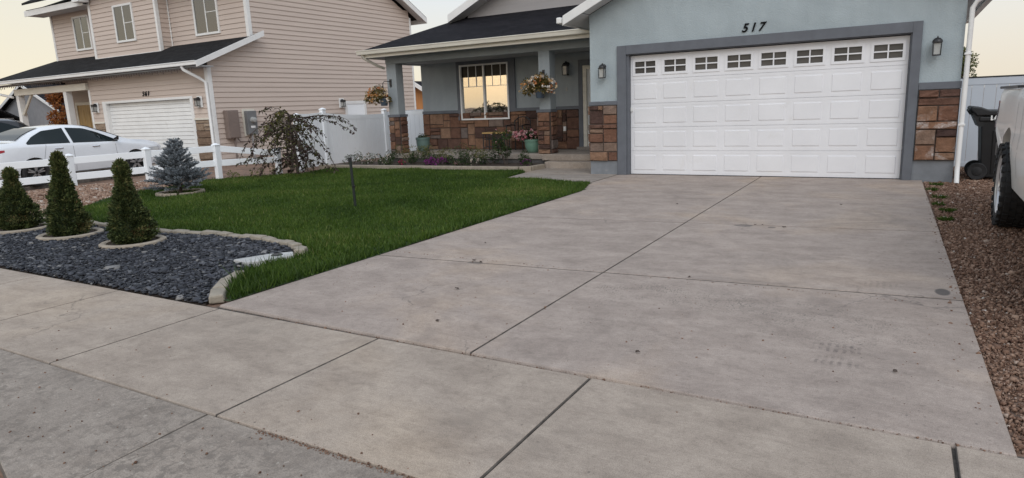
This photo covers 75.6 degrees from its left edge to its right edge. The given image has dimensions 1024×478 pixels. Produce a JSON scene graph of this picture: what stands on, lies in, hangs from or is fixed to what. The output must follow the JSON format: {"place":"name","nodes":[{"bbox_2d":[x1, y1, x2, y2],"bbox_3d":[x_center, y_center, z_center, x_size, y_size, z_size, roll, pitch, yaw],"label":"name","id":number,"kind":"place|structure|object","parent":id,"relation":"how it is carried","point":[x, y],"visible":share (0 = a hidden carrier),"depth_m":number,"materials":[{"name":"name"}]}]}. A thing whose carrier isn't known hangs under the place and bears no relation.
{"place":"outdoors","nodes":[
{"label":"outdoors","id":0,"kind":"place"},
{"bbox_2d":[1,164,205,190],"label":"neighbour driveway","id":1,"kind":"structure","parent":0,"point":[28,187],"depth_m":17.58,"materials":[{"name":"concrete"}]},
{"bbox_2d":[0,119,27,132],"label":"dark suv","id":2,"kind":"object","parent":1,"relation":"on","point":[7,124],"visible":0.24,"depth_m":20.10,"materials":[{"name":"black paint"}]},
{"bbox_2d":[0,125,161,185],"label":"sedan","id":3,"kind":"object","parent":1,"relation":"on","point":[38,142],"visible":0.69,"depth_m":16.96,"materials":[{"name":"white paint"}]},
{"bbox_2d":[27,180,190,210],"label":"reddish gravel","id":4,"kind":"structure","parent":0,"point":[95,191],"depth_m":13.39,"materials":[{"name":"brown gravel"}]},
{"bbox_2d":[0,246,239,304],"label":"slate bed floor","id":5,"kind":"structure","parent":0,"point":[205,303],"depth_m":6.10,"materials":[{"name":"soil"}]},
{"bbox_2d":[0,222,46,234],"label":"tree ring","id":6,"kind":"object","parent":5,"relation":"on","point":[41,226],"visible":0.38,"depth_m":9.34,"materials":[{"name":"concrete"}]},
{"bbox_2d":[0,166,44,230],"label":"dwarf conifer","id":7,"kind":"object","parent":6,"relation":"on","point":[19,209],"visible":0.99,"depth_m":9.41,"materials":[{"name":"green plant"}]},
{"bbox_2d":[36,227,103,240],"bbox_3d":[-5.954,-0.052,8.912,0.790,0.075,0.790,4,13,30],"label":"tree ring","id":8,"kind":"object","parent":5,"relation":"on","point":[44,236],"visible":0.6,"depth_m":8.70,"materials":[{"name":"concrete"}]},
{"bbox_2d":[41,149,95,236],"bbox_3d":[-5.973,-0.600,8.814,0.598,1.188,0.618,-8,13,-26],"label":"dwarf conifer","id":9,"kind":"object","parent":8,"relation":"on","point":[64,212],"visible":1,"depth_m":8.71,"materials":[{"name":"green plant"}]},
{"bbox_2d":[0,225,292,303],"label":"slate mulch","id":10,"kind":"object","parent":5,"relation":"on","point":[85,259],"visible":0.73,"depth_m":7.16,"materials":[{"name":"grey gravel"}]},
{"bbox_2d":[98,235,166,248],"bbox_3d":[-4.681,0.049,8.164,0.750,0.075,0.750,4,13,30],"label":"tree ring","id":11,"kind":"object","parent":10,"relation":"on","point":[107,244],"visible":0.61,"depth_m":7.96,"materials":[{"name":"concrete"}]},
{"bbox_2d":[104,157,160,244],"bbox_3d":[-4.680,-0.450,8.049,0.596,1.097,0.620,-6,12,-18],"label":"dwarf conifer","id":12,"kind":"object","parent":11,"relation":"on","point":[130,217],"visible":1,"depth_m":7.97,"materials":[{"name":"green plant"}]},
{"bbox_2d":[0,166,589,307],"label":"lawn floor","id":13,"kind":"structure","parent":0,"point":[361,247],"depth_m":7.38,"materials":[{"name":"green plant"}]},
{"bbox_2d":[158,228,170,233],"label":"edging stone","id":14,"kind":"object","parent":13,"relation":"on","point":[163,230],"visible":0.27,"depth_m":8.79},
{"bbox_2d":[141,138,211,192],"bbox_3d":[-6.725,-1.435,13.172,1.249,1.174,1.173,-2,11,-1],"label":"blue spruce","id":15,"kind":"object","parent":13,"relation":"on","point":[177,175],"visible":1,"depth_m":13.03,"materials":[{"name":"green plant"}]},
{"bbox_2d":[155,188,204,196],"bbox_3d":[-6.662,-0.924,13.298,0.909,0.096,0.916,4,13,30],"label":"tree ring","id":16,"kind":"object","parent":13,"relation":"on","point":[162,193],"visible":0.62,"depth_m":13.16,"materials":[{"name":"concrete"}]},
{"bbox_2d":[171,229,189,233],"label":"edging stone","id":17,"kind":"object","parent":13,"relation":"on","point":[181,231],"visible":0.52,"depth_m":8.71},
{"bbox_2d":[186,231,201,234],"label":"edging stone","id":18,"kind":"object","parent":13,"relation":"on","point":[194,232],"visible":0.38,"depth_m":8.62,"materials":[{"name":"grey stone"}]},
{"bbox_2d":[201,230,220,234],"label":"edging stone","id":19,"kind":"object","parent":13,"relation":"on","point":[207,232],"visible":0.52,"depth_m":8.51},
{"bbox_2d":[209,288,226,303],"bbox_3d":[-2.502,0.478,5.615,0.127,0.080,0.287,-6,12,-19],"label":"edging stone","id":20,"kind":"object","parent":13,"relation":"on","point":[217,295],"visible":0.94,"depth_m":5.50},
{"bbox_2d":[213,277,231,292],"bbox_3d":[-2.579,0.419,5.899,0.133,0.093,0.299,-4,12,-9],"label":"edging stone","id":21,"kind":"object","parent":13,"relation":"on","point":[218,284],"visible":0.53,"depth_m":5.84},
{"bbox_2d":[216,231,233,236],"bbox_3d":[-3.673,-0.048,8.450,0.213,0.087,0.138,4,13,30],"label":"edging stone","id":22,"kind":"object","parent":13,"relation":"on","point":[224,233],"visible":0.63,"depth_m":8.41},
{"bbox_2d":[226,170,239,177],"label":"wild weed","id":23,"kind":"object","parent":13,"relation":"on","point":[233,174],"visible":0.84,"depth_m":16.02,"materials":[{"name":"green plant"}]},
{"bbox_2d":[224,270,243,278],"bbox_3d":[-2.611,0.365,6.212,0.117,0.081,0.312,-2,11,-1],"label":"edging stone","id":24,"kind":"object","parent":13,"relation":"on","point":[233,274],"visible":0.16,"depth_m":6.17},
{"bbox_2d":[228,233,241,238],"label":"edging stone","id":25,"kind":"object","parent":13,"relation":"on","point":[234,235],"visible":0.52,"depth_m":8.29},
{"bbox_2d":[239,234,254,238],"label":"edging stone","id":26,"kind":"object","parent":13,"relation":"on","point":[244,235],"visible":0.41,"depth_m":8.18,"materials":[{"name":"beige stone"}]},
{"bbox_2d":[250,167,264,177],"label":"wild weed","id":27,"kind":"object","parent":13,"relation":"on","point":[255,171],"visible":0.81,"depth_m":15.90,"materials":[{"name":"green plant"}]},
{"bbox_2d":[250,234,266,241],"bbox_3d":[-3.098,-0.001,8.078,0.218,0.098,0.127,5,14,34],"label":"edging stone","id":28,"kind":"object","parent":13,"relation":"on","point":[256,237],"visible":0.54,"depth_m":8.03,"materials":[{"name":"beige stone"}]},
{"bbox_2d":[234,252,293,267],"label":"stepping slab","id":29,"kind":"structure","parent":13,"relation":"on","point":[247,260],"depth_m":6.86,"materials":[{"name":"concrete"}]},
{"bbox_2d":[261,236,276,243],"bbox_3d":[-2.922,0.020,7.956,0.195,0.090,0.128,8,16,42],"label":"edging stone","id":30,"kind":"object","parent":13,"relation":"on","point":[267,238],"visible":0.51,"depth_m":7.92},
{"bbox_2d":[270,239,281,242],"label":"edging stone","id":31,"kind":"object","parent":13,"relation":"on","point":[275,240],"visible":0.47,"depth_m":7.79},
{"bbox_2d":[279,239,294,245],"bbox_3d":[-2.619,0.062,7.687,0.191,0.092,0.120,8,15,42],"label":"edging stone","id":32,"kind":"object","parent":13,"relation":"on","point":[284,242],"visible":0.52,"depth_m":7.65,"materials":[{"name":"beige stone"}]},
{"bbox_2d":[287,242,301,248],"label":"edging stone","id":33,"kind":"object","parent":13,"relation":"on","point":[291,245],"visible":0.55,"depth_m":7.49,"materials":[{"name":"beige stone"}]},
{"bbox_2d":[236,107,356,175],"bbox_3d":[-5.252,-2.343,16.008,2.608,1.752,2.206,4,13,30],"label":"weeping tree","id":34,"kind":"object","parent":13,"relation":"on","point":[288,131],"visible":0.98,"depth_m":15.91,"materials":[{"name":"green plant"}]},
{"bbox_2d":[294,246,307,255],"bbox_3d":[-2.312,0.138,7.242,0.125,0.091,0.150,-1,11,4],"label":"edging stone","id":35,"kind":"object","parent":13,"relation":"on","point":[301,249],"visible":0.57,"depth_m":7.18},
{"bbox_2d":[348,157,356,205],"bbox_3d":[-2.516,-0.861,10.424,0.090,0.851,0.059,8,15,42],"label":"garden stake","id":36,"kind":"object","parent":13,"relation":"on","point":[352,179],"visible":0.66,"depth_m":10.40,"materials":[{"name":"black metal"}]},
{"bbox_2d":[319,164,544,171],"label":"garden curb","id":37,"kind":"structure","parent":13,"relation":"on","point":[524,168],"depth_m":16.12,"materials":[{"name":"grey concrete"}]},
{"bbox_2d":[333,161,544,165],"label":"flower bed","id":38,"kind":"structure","parent":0,"point":[450,164],"depth_m":17.05,"materials":[{"name":"soil"}]},
{"bbox_2d":[343,151,362,164],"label":"leafy perennial","id":39,"kind":"object","parent":38,"relation":"on","point":[347,156],"visible":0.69,"depth_m":18.16,"materials":[{"name":"green plant"}]},
{"bbox_2d":[355,152,380,163],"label":"daisy bush","id":40,"kind":"object","parent":38,"relation":"on","point":[370,160],"visible":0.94,"depth_m":18.06,"materials":[{"name":"white plant"}]},
{"bbox_2d":[378,157,392,164],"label":"green perennial","id":41,"kind":"object","parent":38,"relation":"on","point":[389,162],"visible":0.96,"depth_m":17.47,"materials":[{"name":"green plant"}]},
{"bbox_2d":[379,153,393,164],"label":"daisy bush","id":42,"kind":"object","parent":38,"relation":"on","point":[384,157],"visible":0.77,"depth_m":17.65,"materials":[{"name":"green plant"}]},
{"bbox_2d":[386,150,400,161],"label":"filler plant","id":43,"kind":"object","parent":38,"relation":"on","point":[393,153],"visible":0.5,"depth_m":18.09,"materials":[{"name":"green plant"}]},
{"bbox_2d":[397,159,405,164],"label":"pink flower","id":44,"kind":"object","parent":38,"relation":"on","point":[400,162],"visible":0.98,"depth_m":17.31,"materials":[{"name":"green plant"}]},
{"bbox_2d":[395,144,424,162],"bbox_3d":[-2.797,-2.324,17.940,0.871,0.552,0.641,12,19,51],"label":"rose shrub","id":45,"kind":"object","parent":38,"relation":"on","point":[405,149],"visible":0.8,"depth_m":17.84,"materials":[{"name":"green plant"}]},
{"bbox_2d":[408,151,420,163],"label":"filler plant","id":46,"kind":"object","parent":38,"relation":"on","point":[413,157],"visible":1,"depth_m":17.50,"materials":[{"name":"green plant"}]},
{"bbox_2d":[417,145,439,162],"bbox_3d":[-2.253,-2.268,17.631,0.752,0.521,0.569,4,13,30],"label":"rose shrub","id":47,"kind":"object","parent":38,"relation":"on","point":[425,149],"visible":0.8,"depth_m":17.55,"materials":[{"name":"green plant"}]},
{"bbox_2d":[423,156,434,164],"bbox_3d":[-2.116,-1.995,17.008,0.374,0.260,0.312,4,13,30],"label":"purple petunia","id":48,"kind":"object","parent":38,"relation":"on","point":[430,160],"visible":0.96,"depth_m":16.96,"materials":[{"name":"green plant"}]},
{"bbox_2d":[421,151,440,162],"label":"filler plant","id":49,"kind":"object","parent":38,"relation":"on","point":[428,156],"visible":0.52,"depth_m":17.23,"materials":[{"name":"green plant"}]},
{"bbox_2d":[433,157,449,165],"bbox_3d":[-1.790,-1.975,16.821,0.372,0.264,0.427,4,13,30],"label":"purple petunia","id":50,"kind":"object","parent":38,"relation":"on","point":[440,161],"visible":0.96,"depth_m":16.74,"materials":[{"name":"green plant"}]},
{"bbox_2d":[436,146,453,163],"bbox_3d":[-1.765,-2.184,17.212,0.434,0.485,0.845,-6,12,-19],"label":"rose shrub","id":51,"kind":"object","parent":38,"relation":"on","point":[444,155],"visible":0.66,"depth_m":17.21,"materials":[{"name":"green plant"}]},
{"bbox_2d":[446,151,464,163],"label":"filler plant","id":52,"kind":"object","parent":38,"relation":"on","point":[448,159],"visible":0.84,"depth_m":16.91,"materials":[{"name":"green plant"}]},
{"bbox_2d":[452,160,466,165],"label":"green perennial","id":53,"kind":"object","parent":38,"relation":"on","point":[457,161],"visible":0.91,"depth_m":16.33,"materials":[{"name":"green plant"}]},
{"bbox_2d":[454,142,477,161],"bbox_3d":[-1.153,-2.197,16.919,0.629,0.582,0.717,4,13,30],"label":"rose shrub","id":54,"kind":"object","parent":38,"relation":"on","point":[455,153],"visible":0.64,"depth_m":16.78,"materials":[{"name":"green plant"}]},
{"bbox_2d":[458,153,485,165],"bbox_3d":[-1.003,-1.981,16.421,0.750,0.367,0.393,-2,11,3],"label":"filler plant","id":55,"kind":"object","parent":38,"relation":"on","point":[467,163],"visible":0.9,"depth_m":16.45,"materials":[{"name":"green plant"}]},
{"bbox_2d":[469,158,480,165],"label":"white flower","id":56,"kind":"object","parent":38,"relation":"on","point":[475,159],"visible":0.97,"depth_m":16.15,"materials":[{"name":"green plant"}]},
{"bbox_2d":[466,146,487,163],"bbox_3d":[-0.825,-2.096,16.519,0.617,0.513,0.552,4,13,30],"label":"rose shrub","id":57,"kind":"object","parent":38,"relation":"on","point":[478,151],"visible":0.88,"depth_m":16.53,"materials":[{"name":"green plant"}]},
{"bbox_2d":[478,149,499,163],"bbox_3d":[-0.564,-2.014,16.351,0.412,0.402,0.608,4,13,30],"label":"filler plant","id":58,"kind":"object","parent":38,"relation":"on","point":[491,157],"visible":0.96,"depth_m":16.40,"materials":[{"name":"green plant"}]},
{"bbox_2d":[491,129,511,163],"bbox_3d":[-0.248,-2.233,16.057,0.517,0.918,0.822,-3,12,-6],"label":"rose bush","id":59,"kind":"object","parent":38,"relation":"on","point":[503,147],"visible":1,"depth_m":16.05,"materials":[{"name":"green plant"}]},
{"bbox_2d":[518,149,530,163],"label":"filler plant","id":60,"kind":"object","parent":38,"relation":"on","point":[522,157],"visible":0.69,"depth_m":16.06,"materials":[{"name":"green plant"}]},
{"bbox_2d":[520,158,532,165],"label":"purple flower","id":61,"kind":"object","parent":38,"relation":"on","point":[528,161],"visible":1,"depth_m":15.50,"materials":[{"name":"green plant"}]},
{"bbox_2d":[0,88,996,477],"bbox_3d":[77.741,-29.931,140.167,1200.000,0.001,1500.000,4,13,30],"label":"ground","id":62,"kind":"structure","parent":0,"point":[246,168],"depth_m":19.59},
{"bbox_2d":[0,109,19,120],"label":"house","id":63,"kind":"structure","parent":62,"relation":"on","point":[5,115],"depth_m":65.73,"materials":[{"name":"black"}]},
{"bbox_2d":[0,85,66,125],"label":"house","id":64,"kind":"structure","parent":62,"relation":"on","point":[39,108],"depth_m":67.63,"materials":[{"name":"grey"}]},
{"bbox_2d":[44,92,67,124],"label":"autumn tree","id":65,"kind":"object","parent":62,"relation":"on","point":[57,99],"visible":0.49,"depth_m":45.86,"materials":[{"name":"orange plant"}]},
{"bbox_2d":[0,143,282,187],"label":"rail fence","id":66,"kind":"object","parent":62,"relation":"on","point":[146,154],"visible":0.68,"depth_m":15.07,"materials":[{"name":"white plastic"}]},
{"bbox_2d":[0,349,405,477],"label":"apron","id":67,"kind":"object","parent":62,"relation":"on","point":[127,424],"visible":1,"depth_m":3.19,"materials":[{"name":"concrete"}]},
{"bbox_2d":[0,0,426,165],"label":"neighbour house","id":68,"kind":"structure","parent":62,"relation":"on","point":[150,70],"depth_m":23.71,"materials":[{"name":"beige plastic"}]},
{"bbox_2d":[71,14,93,50],"bbox_3d":[-17.384,-8.334,26.721,1.200,1.340,0.060,4,13,30],"label":"window","id":69,"kind":"structure","parent":68,"relation":"in","point":[81,25],"depth_m":26.71,"materials":[{"name":"grey glass"}]},
{"bbox_2d":[91,103,99,112],"bbox_3d":[-15.207,-4.776,24.054,0.260,0.360,0.180,4,13,30],"label":"porch light","id":70,"kind":"object","parent":68,"relation":"attached to","point":[95,107],"visible":1,"depth_m":24.04,"materials":[{"name":"white paint"}]},
{"bbox_2d":[111,2,136,42],"bbox_3d":[-14.351,-7.992,24.434,1.230,1.340,0.060,4,13,30],"label":"window","id":71,"kind":"structure","parent":68,"relation":"in","point":[124,23],"depth_m":24.42,"materials":[{"name":"grey glass"}]},
{"bbox_2d":[110,99,197,161],"bbox_3d":[-12.425,-3.706,22.931,4.930,2.092,0.060,4,13,30],"label":"garage door","id":72,"kind":"structure","parent":68,"relation":"in","point":[172,126],"depth_m":22.74,"materials":[{"name":"white paint"}]},
{"bbox_2d":[193,96,202,107],"bbox_3d":[-10.024,-4.376,21.057,0.260,0.360,0.180,4,13,30],"label":"porch light","id":73,"kind":"object","parent":68,"relation":"attached to","point":[198,101],"visible":1,"depth_m":21.04,"materials":[{"name":"white paint"}]},
{"bbox_2d":[191,0,220,35],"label":"window","id":74,"kind":"structure","parent":68,"relation":"in","point":[205,12],"depth_m":22.81,"materials":[{"name":"grey glass"}]},
{"bbox_2d":[223,110,251,158],"bbox_3d":[-8.947,-3.367,21.735,0.226,1.730,0.907,4,13,30],"label":"utility box","id":75,"kind":"object","parent":68,"relation":"attached to","point":[232,123],"visible":0.94,"depth_m":21.35,"materials":[{"name":"brown paint"}]},
{"bbox_2d":[241,109,258,157],"bbox_3d":[-8.661,-3.470,22.135,0.311,1.750,0.490,4,13,30],"label":"electric meter","id":76,"kind":"object","parent":68,"relation":"attached to","point":[249,119],"visible":0.91,"depth_m":21.97,"materials":[{"name":"beige paint"}]},
{"bbox_2d":[339,98,345,107],"bbox_3d":[-6.567,-5.281,25.642,0.180,0.360,0.260,4,13,30],"label":"porch light","id":77,"kind":"object","parent":68,"relation":"attached to","point":[342,102],"visible":1,"depth_m":25.61,"materials":[{"name":"white paint"}]},
{"bbox_2d":[293,108,422,170],"bbox_3d":[-3.575,-3.542,21.862,0.266,1.740,9.571,4,13,28],"label":"privacy fence","id":78,"kind":"object","parent":62,"relation":"on","point":[371,135],"visible":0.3,"depth_m":19.61,"materials":[{"name":"white plastic"}]},
{"bbox_2d":[405,110,424,150],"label":"side gate","id":79,"kind":"structure","parent":62,"relation":"on","point":[415,124],"depth_m":21.40,"materials":[{"name":"white plastic"}]},
{"bbox_2d":[415,81,422,109],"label":"orange shed","id":80,"kind":"structure","parent":62,"relation":"on","point":[418,94],"depth_m":46.65,"materials":[{"name":"brown wood"}]},
{"bbox_2d":[511,168,616,182],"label":"front walk","id":81,"kind":"structure","parent":62,"relation":"on","point":[577,174],"depth_m":14.11,"materials":[{"name":"concrete"}]},
{"bbox_2d":[356,0,991,183],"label":"house","id":82,"kind":"structure","parent":62,"relation":"on","point":[864,89],"depth_m":12.65,"materials":[{"name":"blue paint"}]},
{"bbox_2d":[363,79,391,105],"bbox_3d":[-3.707,-4.013,18.181,0.910,0.724,0.550,4,13,30],"label":"flower basket","id":83,"kind":"object","parent":82,"relation":"attached to","point":[375,96],"visible":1,"depth_m":18.10,"materials":[{"name":"plant"}]},
{"bbox_2d":[416,133,429,151],"bbox_3d":[-2.549,-2.778,18.942,0.417,0.524,0.417,4,13,30],"label":"planter","id":84,"kind":"object","parent":82,"relation":"on","point":[423,140],"visible":0.96,"depth_m":18.81,"materials":[{"name":"ceramic"}]},
{"bbox_2d":[459,62,509,119],"bbox_3d":[-0.728,-4.124,18.507,1.700,1.630,0.250,4,13,30],"label":"front window","id":85,"kind":"structure","parent":82,"relation":"in","point":[486,85],"depth_m":18.43,"materials":[{"name":"beige glass"}]},
{"bbox_2d":[482,132,498,149],"bbox_3d":[-0.584,-2.684,18.148,0.340,0.500,0.340,4,13,30],"label":"porch stool","id":86,"kind":"object","parent":82,"relation":"on","point":[486,139],"visible":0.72,"depth_m":18.02,"materials":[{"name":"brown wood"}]},
{"bbox_2d":[496,132,509,149],"bbox_3d":[-0.246,-2.646,17.896,0.300,0.500,0.300,4,13,30],"label":"porch stool","id":87,"kind":"object","parent":82,"relation":"on","point":[502,139],"visible":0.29,"depth_m":17.81,"materials":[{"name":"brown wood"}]},
{"bbox_2d":[506,116,530,150],"bbox_3d":[0.183,-2.809,17.595,0.514,0.904,0.507,4,13,30],"label":"porch chair","id":88,"kind":"object","parent":82,"relation":"on","point":[525,124],"visible":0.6,"depth_m":17.63,"materials":[{"name":"black metal"}]},
{"bbox_2d":[512,127,538,152],"bbox_3d":[0.426,-2.519,16.774,0.966,0.643,0.537,4,13,30],"label":"flower pot","id":89,"kind":"object","parent":82,"relation":"on","point":[530,139],"visible":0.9,"depth_m":16.63,"materials":[{"name":"ceramic"}]},
{"bbox_2d":[519,70,556,97],"bbox_3d":[0.640,-3.686,15.695,1.048,0.660,0.557,4,13,30],"label":"flower basket","id":90,"kind":"object","parent":82,"relation":"attached to","point":[538,88],"visible":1,"depth_m":15.61,"materials":[{"name":"multicoloured plant"}]},
{"bbox_2d":[562,61,569,75],"bbox_3d":[1.387,-4.395,16.984,0.170,0.359,0.224,4,13,30],"label":"wall lantern","id":91,"kind":"object","parent":82,"relation":"attached to","point":[565,65],"depth_m":16.93,"materials":[{"name":"black metal"}]},
{"bbox_2d":[598,63,605,77],"bbox_3d":[1.834,-3.417,13.403,0.143,0.302,0.188,4,13,30],"label":"wall lantern","id":92,"kind":"object","parent":82,"relation":"attached to","point":[602,70],"depth_m":13.36,"materials":[{"name":"white glass"}]},
{"bbox_2d":[631,35,909,178],"bbox_3d":[4.517,-2.349,12.298,4.820,2.375,0.080,4,13,30],"label":"garage door","id":93,"kind":"structure","parent":82,"relation":"in","point":[821,144],"depth_m":12.11,"materials":[{"name":"metal"}]},
{"bbox_2d":[932,36,942,55],"bbox_3d":[6.781,-3.083,10.529,0.146,0.309,0.192,4,13,30],"label":"wall lantern","id":94,"kind":"object","parent":82,"relation":"attached to","point":[937,42],"depth_m":10.48,"materials":[{"name":"white glass"}]},
{"bbox_2d":[961,46,979,92],"bbox_3d":[23.822,-8.327,35.092,1.842,3.715,2.610,4,13,30],"label":"broadleaf tree","id":95,"kind":"object","parent":62,"relation":"on","point":[971,65],"visible":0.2,"depth_m":34.39,"materials":[{"name":"green plant"}]},
{"bbox_2d":[922,167,1023,456],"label":"gravel yard","id":96,"kind":"structure","parent":62,"relation":"on","point":[1019,454],"depth_m":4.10,"materials":[{"name":"brown gravel"}]},
{"bbox_2d":[929,182,943,185],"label":"weed tuft","id":97,"kind":"object","parent":96,"relation":"on","point":[938,184],"visible":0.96,"depth_m":10.47,"materials":[{"name":"green plant"}]},
{"bbox_2d":[932,201,945,205],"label":"weed tuft","id":98,"kind":"object","parent":96,"relation":"on","point":[937,203],"visible":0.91,"depth_m":8.71,"materials":[{"name":"green plant"}]},
{"bbox_2d":[929,194,949,198],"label":"weed tuft","id":99,"kind":"object","parent":96,"relation":"on","point":[940,196],"visible":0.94,"depth_m":9.27,"materials":[{"name":"green plant"}]},
{"bbox_2d":[937,215,954,220],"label":"weed tuft","id":100,"kind":"object","parent":96,"relation":"on","point":[941,218],"visible":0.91,"depth_m":7.68,"materials":[{"name":"green plant"}]},
{"bbox_2d":[939,208,956,211],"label":"weed tuft","id":101,"kind":"object","parent":96,"relation":"on","point":[948,209],"visible":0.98,"depth_m":8.24,"materials":[{"name":"green plant"}]},
{"bbox_2d":[964,106,997,179],"bbox_3d":[8.042,-1.606,10.953,0.892,1.204,0.682,4,13,30],"label":"wheeled bin","id":102,"kind":"object","parent":96,"relation":"on","point":[983,165],"visible":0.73,"depth_m":10.82,"materials":[{"name":"black plastic"}]},
{"bbox_2d":[991,85,1023,227],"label":"pickup truck","id":103,"kind":"object","parent":96,"relation":"on","point":[1007,203],"visible":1,"depth_m":6.89,"materials":[{"name":"white paint"}]},
{"bbox_2d":[954,74,1023,166],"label":"vinyl fence","id":104,"kind":"object","parent":62,"relation":"on","point":[978,89],"visible":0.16,"depth_m":12.41,"materials":[{"name":"white plastic"}]},
{"bbox_2d":[0,268,1023,477],"bbox_3d":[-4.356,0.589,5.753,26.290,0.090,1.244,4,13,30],"label":"sidewalk","id":105,"kind":"structure","parent":0,"point":[424,412],"depth_m":3.41,"materials":[{"name":"concrete"}]},
{"bbox_2d":[0,184,1004,477],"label":"joint grit","id":106,"kind":"object","parent":105,"relation":"on","point":[962,274],"visible":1,"depth_m":3.45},
{"bbox_2d":[0,0,1023,104],"label":"sky","id":107,"kind":"structure","parent":0,"point":[26,43],"materials":[{"name":"white"}]},
{"bbox_2d":[220,174,1016,456],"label":"driveway","id":108,"kind":"structure","parent":0,"point":[863,245],"depth_m":5.13,"materials":[{"name":"concrete"}]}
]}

